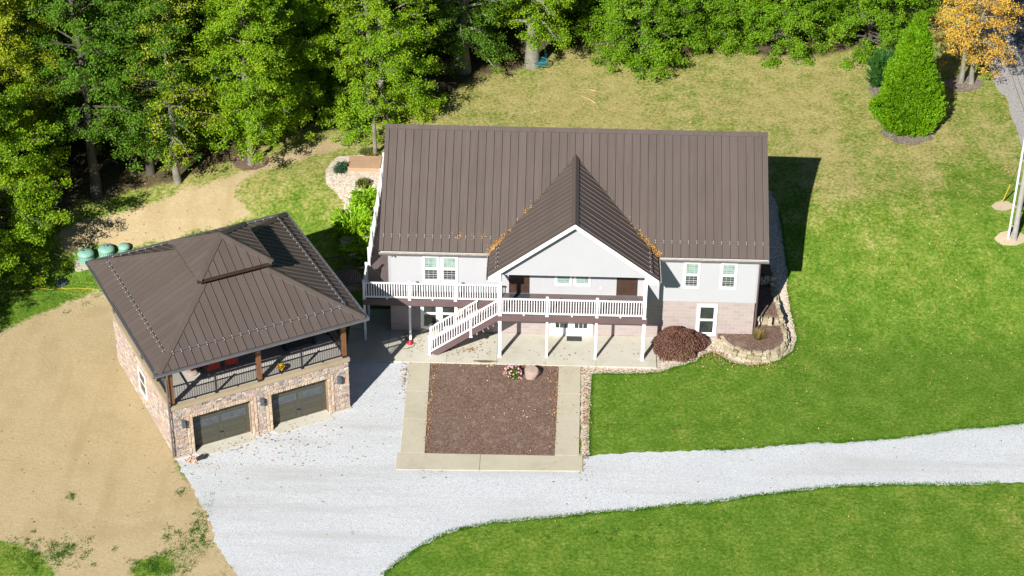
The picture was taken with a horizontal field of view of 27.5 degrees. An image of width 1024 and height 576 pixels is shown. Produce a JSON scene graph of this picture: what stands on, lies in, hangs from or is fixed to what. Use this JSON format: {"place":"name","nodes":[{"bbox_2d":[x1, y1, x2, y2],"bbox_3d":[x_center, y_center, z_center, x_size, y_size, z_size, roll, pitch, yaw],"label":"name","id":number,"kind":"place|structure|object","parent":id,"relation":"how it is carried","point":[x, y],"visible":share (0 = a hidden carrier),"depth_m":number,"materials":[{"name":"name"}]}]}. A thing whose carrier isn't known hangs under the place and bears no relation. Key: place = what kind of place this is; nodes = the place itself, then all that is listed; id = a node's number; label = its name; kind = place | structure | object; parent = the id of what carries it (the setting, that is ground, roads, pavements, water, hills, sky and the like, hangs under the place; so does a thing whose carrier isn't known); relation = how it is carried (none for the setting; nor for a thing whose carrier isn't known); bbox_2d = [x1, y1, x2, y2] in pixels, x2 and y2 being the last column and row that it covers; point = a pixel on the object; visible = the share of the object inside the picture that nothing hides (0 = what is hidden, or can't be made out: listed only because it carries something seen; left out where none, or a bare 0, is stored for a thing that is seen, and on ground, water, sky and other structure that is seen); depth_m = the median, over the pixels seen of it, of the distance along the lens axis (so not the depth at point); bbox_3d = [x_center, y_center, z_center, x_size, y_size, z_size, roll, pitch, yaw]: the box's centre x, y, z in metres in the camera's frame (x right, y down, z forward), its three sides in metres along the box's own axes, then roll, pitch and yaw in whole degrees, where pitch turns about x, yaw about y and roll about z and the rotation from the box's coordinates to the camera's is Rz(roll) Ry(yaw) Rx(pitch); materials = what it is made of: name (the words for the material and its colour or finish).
{"place":"outdoors","nodes":[
{"label":"outdoors","id":0,"kind":"place"},
{"bbox_2d":[186,368,198,375],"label":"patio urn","id":1,"kind":"object","parent":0,"point":[193,372],"visible":0.48,"depth_m":97.88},
{"bbox_2d":[281,335,315,351],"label":"sofa","id":2,"kind":"object","parent":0,"point":[292,344],"visible":0.2,"depth_m":99.64,"materials":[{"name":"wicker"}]},
{"bbox_2d":[347,309,656,368],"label":"patio","id":3,"kind":"structure","parent":0,"point":[383,342],"depth_m":104.86,"materials":[{"name":"concrete"}]},
{"bbox_2d":[405,332,414,348],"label":"hose reel","id":4,"kind":"object","parent":3,"relation":"on","point":[409,342],"visible":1,"depth_m":105.08,"materials":[{"name":"red plastic"}]},
{"bbox_2d":[473,360,496,362],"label":"sealed stain","id":5,"kind":"object","parent":3,"relation":"on","point":[487,361],"visible":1,"depth_m":103.97,"materials":[{"name":"concrete"}]},
{"bbox_2d":[567,336,581,340],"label":"door mat","id":6,"kind":"object","parent":3,"relation":"on","point":[574,338],"depth_m":105.64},
{"bbox_2d":[0,0,1023,575],"bbox_3d":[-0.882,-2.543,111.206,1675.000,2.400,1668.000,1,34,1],"label":"lawn","id":7,"kind":"structure","parent":0,"point":[66,386],"depth_m":105.52,"materials":[{"name":"plant"}]},
{"bbox_2d":[0,3,35,170],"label":"oak tree","id":8,"kind":"object","parent":7,"relation":"on","point":[15,101],"visible":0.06,"depth_m":112.07,"materials":[{"name":"green plant"}]},
{"bbox_2d":[0,0,68,200],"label":"oak tree","id":9,"kind":"object","parent":7,"relation":"on","point":[16,59],"visible":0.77,"depth_m":107.03,"materials":[{"name":"green plant"}]},
{"bbox_2d":[0,80,75,287],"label":"oak tree","id":10,"kind":"object","parent":7,"relation":"on","point":[27,223],"visible":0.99,"depth_m":106.45,"materials":[{"name":"green plant"}]},
{"bbox_2d":[0,0,92,139],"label":"oak tree","id":11,"kind":"object","parent":7,"relation":"on","point":[60,98],"visible":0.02,"depth_m":116.32,"materials":[{"name":"green plant"}]},
{"bbox_2d":[0,288,100,291],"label":"hose line","id":12,"kind":"object","parent":7,"relation":"on","point":[51,289],"visible":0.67,"depth_m":108.84,"materials":[{"name":"yellow plastic"}]},
{"bbox_2d":[0,0,102,153],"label":"oak tree","id":13,"kind":"object","parent":7,"relation":"on","point":[67,105],"visible":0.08,"depth_m":111.94,"materials":[{"name":"green plant"}]},
{"bbox_2d":[56,279,67,286],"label":"ground lid","id":14,"kind":"object","parent":7,"relation":"on","point":[61,282],"visible":1,"depth_m":109.10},
{"bbox_2d":[74,260,91,271],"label":"concrete pad","id":15,"kind":"object","parent":7,"relation":"on","point":[78,266],"visible":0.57,"depth_m":109.82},
{"bbox_2d":[77,248,93,264],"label":"tank dome","id":16,"kind":"structure","parent":15,"relation":"on","point":[85,254],"depth_m":109.86,"materials":[{"name":"green plastic"}]},
{"bbox_2d":[98,244,114,256],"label":"tank dome","id":17,"kind":"structure","parent":15,"relation":"on","point":[106,250],"depth_m":110.20,"materials":[{"name":"green plastic"}]},
{"bbox_2d":[118,242,129,252],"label":"tank dome","id":18,"kind":"structure","parent":15,"relation":"on","point":[123,246],"depth_m":110.41,"materials":[{"name":"green plastic"}]},
{"bbox_2d":[9,0,165,199],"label":"oak tree","id":19,"kind":"object","parent":7,"relation":"on","point":[84,75],"visible":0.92,"depth_m":107.83,"materials":[{"name":"green plant"}]},
{"bbox_2d":[56,0,177,141],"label":"oak tree","id":20,"kind":"object","parent":7,"relation":"on","point":[93,103],"visible":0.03,"depth_m":112.97,"materials":[{"name":"green plant"}]},
{"bbox_2d":[67,0,209,176],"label":"oak tree","id":21,"kind":"object","parent":7,"relation":"on","point":[156,71],"visible":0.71,"depth_m":109.81,"materials":[{"name":"green plant"}]},
{"bbox_2d":[119,0,226,184],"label":"oak tree","id":22,"kind":"object","parent":7,"relation":"on","point":[177,179],"visible":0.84,"depth_m":109.76,"materials":[{"name":"green plant"}]},
{"bbox_2d":[147,0,257,155],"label":"oak tree","id":23,"kind":"object","parent":7,"relation":"on","point":[214,136],"visible":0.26,"depth_m":114.21,"materials":[{"name":"green plant"}]},
{"bbox_2d":[85,211,368,459],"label":"garage","id":24,"kind":"structure","parent":7,"relation":"on","point":[253,295],"depth_m":97.56,"materials":[{"name":"metal"}]},
{"bbox_2d":[137,366,147,400],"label":"window","id":25,"kind":"structure","parent":24,"relation":"in","point":[142,386],"depth_m":100.00,"materials":[{"name":"white glass"}]},
{"bbox_2d":[203,362,220,378],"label":"patio chair","id":26,"kind":"object","parent":24,"relation":"on","point":[212,366],"visible":0.62,"depth_m":97.41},
{"bbox_2d":[192,402,249,446],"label":"garage door","id":27,"kind":"structure","parent":24,"relation":"in","point":[234,420],"depth_m":98.16,"materials":[{"name":"grey metal"}]},
{"bbox_2d":[221,356,238,371],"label":"patio chair","id":28,"kind":"object","parent":24,"relation":"on","point":[230,361],"visible":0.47,"depth_m":97.79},
{"bbox_2d":[277,363,284,371],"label":"flower pot","id":29,"kind":"object","parent":24,"relation":"on","point":[280,365],"visible":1,"depth_m":97.94,"materials":[{"name":"yellow metal"}]},
{"bbox_2d":[271,380,326,424],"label":"garage door","id":30,"kind":"structure","parent":24,"relation":"in","point":[307,399],"depth_m":99.64,"materials":[{"name":"grey metal"}]},
{"bbox_2d":[323,253,364,290],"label":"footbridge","id":31,"kind":"object","parent":24,"relation":"attached to","point":[351,279],"visible":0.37,"depth_m":105.21,"materials":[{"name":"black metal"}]},
{"bbox_2d":[186,0,303,165],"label":"oak tree","id":32,"kind":"object","parent":7,"relation":"on","point":[251,85],"visible":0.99,"depth_m":111.13,"materials":[{"name":"green plant"}]},
{"bbox_2d":[230,152,268,169],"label":"mulch ring","id":33,"kind":"object","parent":7,"relation":"on","point":[239,163],"visible":0.71,"depth_m":115.28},
{"bbox_2d":[196,0,334,153],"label":"oak tree","id":34,"kind":"object","parent":7,"relation":"on","point":[310,48],"visible":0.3,"depth_m":114.84,"materials":[{"name":"green plant"}]},
{"bbox_2d":[247,0,361,105],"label":"oak tree","id":35,"kind":"object","parent":7,"relation":"on","point":[321,54],"visible":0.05,"depth_m":120.36,"materials":[{"name":"green plant"}]},
{"bbox_2d":[260,0,385,116],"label":"oak tree","id":36,"kind":"object","parent":7,"relation":"on","point":[317,74],"visible":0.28,"depth_m":117.75,"materials":[{"name":"green plant"}]},
{"bbox_2d":[325,155,382,253],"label":"gravel bed","id":37,"kind":"object","parent":7,"relation":"on","point":[342,185],"visible":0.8,"depth_m":113.84,"materials":[{"name":"gravel"}]},
{"bbox_2d":[332,160,347,173],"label":"shrub","id":38,"kind":"object","parent":37,"relation":"on","point":[341,167],"visible":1,"depth_m":114.41,"materials":[{"name":"green plant"}]},
{"bbox_2d":[328,202,372,241],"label":"juniper","id":39,"kind":"object","parent":37,"relation":"on","point":[361,220],"visible":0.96,"depth_m":111.01,"materials":[{"name":"green plant"}]},
{"bbox_2d":[339,237,368,263],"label":"juniper","id":40,"kind":"object","parent":37,"relation":"on","point":[359,248],"visible":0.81,"depth_m":110.21,"materials":[{"name":"green plant"}]},
{"bbox_2d":[345,185,376,208],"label":"juniper","id":41,"kind":"object","parent":37,"relation":"on","point":[368,200],"visible":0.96,"depth_m":112.38,"materials":[{"name":"green plant"}]},
{"bbox_2d":[353,176,371,189],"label":"shrub","id":42,"kind":"object","parent":37,"relation":"on","point":[365,181],"visible":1,"depth_m":113.37,"materials":[{"name":"green plant"}]},
{"bbox_2d":[347,156,381,171],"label":"wooden landing","id":43,"kind":"object","parent":37,"relation":"on","point":[364,163],"visible":0.95,"depth_m":114.80,"materials":[{"name":"beige"}]},
{"bbox_2d":[358,146,380,155],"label":"shrub","id":44,"kind":"object","parent":7,"relation":"on","point":[364,151],"visible":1,"depth_m":116.22,"materials":[{"name":"green plant"}]},
{"bbox_2d":[372,122,376,155],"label":"timber post","id":45,"kind":"object","parent":7,"relation":"on","point":[374,137],"visible":1,"depth_m":115.48,"materials":[{"name":"brown wood"}]},
{"bbox_2d":[301,0,450,146],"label":"oak tree","id":46,"kind":"object","parent":7,"relation":"on","point":[373,51],"visible":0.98,"depth_m":116.39,"materials":[{"name":"green plant"}]},
{"bbox_2d":[350,104,406,120],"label":"mulch ring","id":47,"kind":"object","parent":7,"relation":"on","point":[382,118],"visible":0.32,"depth_m":119.70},
{"bbox_2d":[327,1,442,74],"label":"oak tree","id":48,"kind":"object","parent":7,"relation":"on","point":[396,10],"visible":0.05,"depth_m":124.77,"materials":[{"name":"green plant"}]},
{"bbox_2d":[0,270,846,575],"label":"weeds","id":49,"kind":"object","parent":7,"relation":"on","point":[184,548],"visible":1,"depth_m":92.33,"materials":[{"name":"plant"}]},
{"bbox_2d":[390,0,487,55],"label":"oak tree","id":50,"kind":"object","parent":7,"relation":"on","point":[432,49],"visible":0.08,"depth_m":126.50,"materials":[{"name":"green plant"}]},
{"bbox_2d":[409,0,519,76],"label":"oak tree","id":51,"kind":"object","parent":7,"relation":"on","point":[455,21],"visible":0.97,"depth_m":121.81,"materials":[{"name":"green plant"}]},
{"bbox_2d":[396,453,582,470],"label":"walkway","id":52,"kind":"structure","parent":7,"relation":"on","point":[441,461],"depth_m":97.37,"materials":[{"name":"concrete"}]},
{"bbox_2d":[400,362,580,455],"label":"walkway","id":53,"kind":"structure","parent":7,"relation":"on","point":[415,416],"depth_m":100.68,"materials":[{"name":"concrete"}]},
{"bbox_2d":[425,363,558,455],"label":"mulch bed","id":54,"kind":"object","parent":7,"relation":"on","point":[448,432],"visible":1,"depth_m":100.70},
{"bbox_2d":[503,364,521,379],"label":"flower bush","id":55,"kind":"object","parent":54,"relation":"on","point":[513,372],"visible":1,"depth_m":102.81,"materials":[{"name":"pink plant"}]},
{"bbox_2d":[524,365,540,379],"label":"boulder","id":56,"kind":"object","parent":54,"relation":"on","point":[532,372],"visible":1,"depth_m":102.81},
{"bbox_2d":[494,0,577,69],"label":"oak tree","id":57,"kind":"object","parent":7,"relation":"on","point":[532,10],"visible":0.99,"depth_m":122.54,"materials":[{"name":"green plant"}]},
{"bbox_2d":[534,18,548,65],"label":"saucer swing","id":58,"kind":"object","parent":57,"relation":"hanging from","point":[542,61],"visible":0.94,"depth_m":124.27,"materials":[{"name":"teal fabric"}]},
{"bbox_2d":[509,0,594,29],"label":"oak tree","id":59,"kind":"object","parent":7,"relation":"on","point":[551,18],"visible":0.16,"depth_m":128.29,"materials":[{"name":"green plant"}]},
{"bbox_2d":[362,124,768,360],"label":"house","id":60,"kind":"structure","parent":7,"relation":"on","point":[572,253],"depth_m":103.97,"materials":[{"name":"grey"}]},
{"bbox_2d":[420,306,438,328],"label":"window","id":61,"kind":"structure","parent":60,"relation":"in","point":[428,314],"depth_m":105.55,"materials":[{"name":"white glass"}]},
{"bbox_2d":[422,256,439,281],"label":"window","id":62,"kind":"structure","parent":60,"relation":"in","point":[427,271],"depth_m":103.91,"materials":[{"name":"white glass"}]},
{"bbox_2d":[439,307,457,328],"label":"window","id":63,"kind":"structure","parent":60,"relation":"in","point":[444,312],"depth_m":105.49,"materials":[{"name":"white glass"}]},
{"bbox_2d":[441,256,457,281],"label":"window","id":64,"kind":"structure","parent":60,"relation":"in","point":[451,264],"depth_m":103.83,"materials":[{"name":"white glass"}]},
{"bbox_2d":[509,293,528,300],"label":"door mat","id":65,"kind":"object","parent":60,"relation":"on","point":[511,295],"depth_m":104.29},
{"bbox_2d":[509,275,529,293],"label":"door","id":66,"kind":"structure","parent":60,"relation":"in","point":[518,284],"depth_m":104.25,"materials":[{"name":"wood"}]},
{"bbox_2d":[555,276,571,285],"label":"window","id":67,"kind":"structure","parent":60,"relation":"in","point":[569,283],"depth_m":104.09,"materials":[{"name":"white glass"}]},
{"bbox_2d":[550,322,592,335],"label":"french door","id":68,"kind":"structure","parent":60,"relation":"in","point":[556,328],"depth_m":105.73,"materials":[{"name":"white plastic"}]},
{"bbox_2d":[392,186,753,260],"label":"roof leaf litter","id":69,"kind":"object","parent":60,"relation":"on","point":[499,241],"visible":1,"depth_m":102.98,"materials":[{"name":"orange plant"}]},
{"bbox_2d":[574,276,590,285],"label":"window","id":70,"kind":"structure","parent":60,"relation":"in","point":[582,281],"depth_m":104.06,"materials":[{"name":"white glass"}]},
{"bbox_2d":[616,277,637,296],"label":"door","id":71,"kind":"structure","parent":60,"relation":"in","point":[625,286],"depth_m":104.14,"materials":[{"name":"wood"}]},
{"bbox_2d":[683,262,700,288],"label":"window","id":72,"kind":"structure","parent":60,"relation":"in","point":[691,275],"depth_m":103.66,"materials":[{"name":"white glass"}]},
{"bbox_2d":[695,304,717,335],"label":"window","id":73,"kind":"structure","parent":60,"relation":"in","point":[706,318],"depth_m":105.13,"materials":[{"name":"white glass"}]},
{"bbox_2d":[719,263,737,288],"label":"window","id":74,"kind":"structure","parent":60,"relation":"in","point":[731,277],"depth_m":103.63,"materials":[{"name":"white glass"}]},
{"bbox_2d":[539,0,637,44],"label":"oak tree","id":75,"kind":"object","parent":7,"relation":"on","point":[586,10],"visible":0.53,"depth_m":127.19,"materials":[{"name":"green plant"}]},
{"bbox_2d":[581,0,705,82],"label":"oak tree","id":76,"kind":"object","parent":7,"relation":"on","point":[650,42],"visible":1,"depth_m":123.22,"materials":[{"name":"green plant"}]},
{"bbox_2d":[580,190,796,456],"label":"gravel strip","id":77,"kind":"object","parent":7,"relation":"on","point":[777,258],"visible":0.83,"depth_m":105.81,"materials":[{"name":"gravel"}]},
{"bbox_2d":[650,325,708,362],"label":"weeping maple","id":78,"kind":"object","parent":77,"relation":"on","point":[692,341],"visible":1,"depth_m":104.28,"materials":[{"name":"red plant"}]},
{"bbox_2d":[759,275,775,284],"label":"retaining wall","id":79,"kind":"structure","parent":77,"relation":"on","point":[766,279],"depth_m":108.14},
{"bbox_2d":[379,480,999,574],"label":"edge grass","id":80,"kind":"structure","parent":7,"relation":"on","point":[679,504],"depth_m":95.03,"materials":[{"name":"plant"}]},
{"bbox_2d":[581,212,798,457],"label":"edge grass","id":81,"kind":"structure","parent":7,"relation":"on","point":[677,366],"depth_m":104.09,"materials":[{"name":"plant"}]},
{"bbox_2d":[655,0,751,57],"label":"oak tree","id":82,"kind":"object","parent":7,"relation":"on","point":[723,8],"visible":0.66,"depth_m":125.30,"materials":[{"name":"green plant"}]},
{"bbox_2d":[694,0,785,44],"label":"oak tree","id":83,"kind":"object","parent":7,"relation":"on","point":[751,3],"visible":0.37,"depth_m":126.12,"materials":[{"name":"green plant"}]},
{"bbox_2d":[717,324,783,356],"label":"mulch bed","id":84,"kind":"object","parent":7,"relation":"on","point":[773,340],"visible":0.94,"depth_m":105.17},
{"bbox_2d":[753,316,784,325],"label":"retaining wall","id":85,"kind":"structure","parent":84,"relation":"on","point":[760,320],"depth_m":105.97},
{"bbox_2d":[715,324,790,362],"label":"retaining wall","id":86,"kind":"structure","parent":7,"relation":"on","point":[777,352],"depth_m":104.50,"materials":[{"name":"stone"}]},
{"bbox_2d":[760,264,771,277],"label":"mulch bed","id":87,"kind":"object","parent":7,"relation":"on","point":[765,269],"visible":0.14,"depth_m":108.64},
{"bbox_2d":[754,284,778,323],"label":"mulch bed","id":88,"kind":"object","parent":7,"relation":"on","point":[766,306],"visible":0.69,"depth_m":106.92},
{"bbox_2d":[769,280,785,325],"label":"retaining wall","id":89,"kind":"structure","parent":7,"relation":"on","point":[774,293],"depth_m":107.46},
{"bbox_2d":[726,0,843,68],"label":"oak tree","id":90,"kind":"object","parent":7,"relation":"on","point":[792,12],"visible":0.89,"depth_m":125.40,"materials":[{"name":"green plant"}]},
{"bbox_2d":[704,421,1023,451],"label":"edge grass","id":91,"kind":"structure","parent":7,"relation":"on","point":[856,440],"depth_m":99.07,"materials":[{"name":"plant"}]},
{"bbox_2d":[806,0,941,72],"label":"oak tree","id":92,"kind":"object","parent":7,"relation":"on","point":[887,33],"visible":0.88,"depth_m":125.38,"materials":[{"name":"green plant"}]},
{"bbox_2d":[848,0,951,22],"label":"oak tree","id":93,"kind":"object","parent":7,"relation":"on","point":[929,3],"visible":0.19,"depth_m":129.57,"materials":[{"name":"green plant"}]},
{"bbox_2d":[868,78,937,144],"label":"mulch ring","id":94,"kind":"object","parent":7,"relation":"on","point":[904,139],"visible":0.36,"depth_m":118.30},
{"bbox_2d":[865,47,894,87],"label":"juniper","id":95,"kind":"object","parent":94,"relation":"on","point":[878,62],"visible":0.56,"depth_m":122.78,"materials":[{"name":"green plant"}]},
{"bbox_2d":[867,9,949,137],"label":"arborvitae","id":96,"kind":"object","parent":94,"relation":"on","point":[912,86],"visible":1,"depth_m":117.31,"materials":[{"name":"green plant"}]},
{"bbox_2d":[944,76,982,90],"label":"mulch ring","id":97,"kind":"object","parent":7,"relation":"on","point":[951,84],"visible":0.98,"depth_m":123.46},
{"bbox_2d":[927,0,1023,84],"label":"ash tree","id":98,"kind":"object","parent":7,"relation":"on","point":[975,41],"visible":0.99,"depth_m":121.00,"materials":[{"name":"orange plant"}]},
{"bbox_2d":[991,200,1012,210],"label":"sand patch","id":99,"kind":"object","parent":7,"relation":"on","point":[1003,206],"visible":0.9,"depth_m":112.34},
{"bbox_2d":[994,230,1023,245],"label":"sand patch","id":100,"kind":"object","parent":7,"relation":"on","point":[1000,237],"visible":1,"depth_m":110.47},
{"bbox_2d":[1002,155,1023,202],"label":"guy wire","id":101,"kind":"object","parent":7,"relation":"on","point":[1008,188],"visible":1,"depth_m":111.69,"materials":[{"name":"yellow plastic"}]},
{"bbox_2d":[1007,140,1023,241],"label":"utility pole","id":102,"kind":"object","parent":7,"relation":"on","point":[1015,226],"visible":1,"depth_m":109.23,"materials":[{"name":"grey wood"}]},
{"bbox_2d":[176,361,1023,575],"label":"driveway","id":103,"kind":"structure","parent":0,"point":[388,514],"depth_m":96.43,"materials":[{"name":"gravel"}]},
{"bbox_2d":[185,456,196,462],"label":"dead twigs","id":104,"kind":"object","parent":103,"relation":"on","point":[194,459],"visible":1,"depth_m":97.28,"materials":[{"name":"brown wood"}]},
{"bbox_2d":[196,454,204,460],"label":"tipped pot","id":105,"kind":"object","parent":103,"relation":"on","point":[201,457],"visible":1,"depth_m":97.29,"materials":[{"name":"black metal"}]},
{"bbox_2d":[750,328,767,339],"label":"ornamental grass","id":106,"kind":"object","parent":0,"point":[760,334],"depth_m":105.08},
{"bbox_2d":[979,0,1023,145],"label":"road","id":107,"kind":"structure","parent":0,"point":[1006,87],"depth_m":124.25,"materials":[{"name":"asphalt"}]},
{"bbox_2d":[1000,0,1023,64],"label":"road","id":108,"kind":"structure","parent":0,"point":[1018,36],"depth_m":129.67,"materials":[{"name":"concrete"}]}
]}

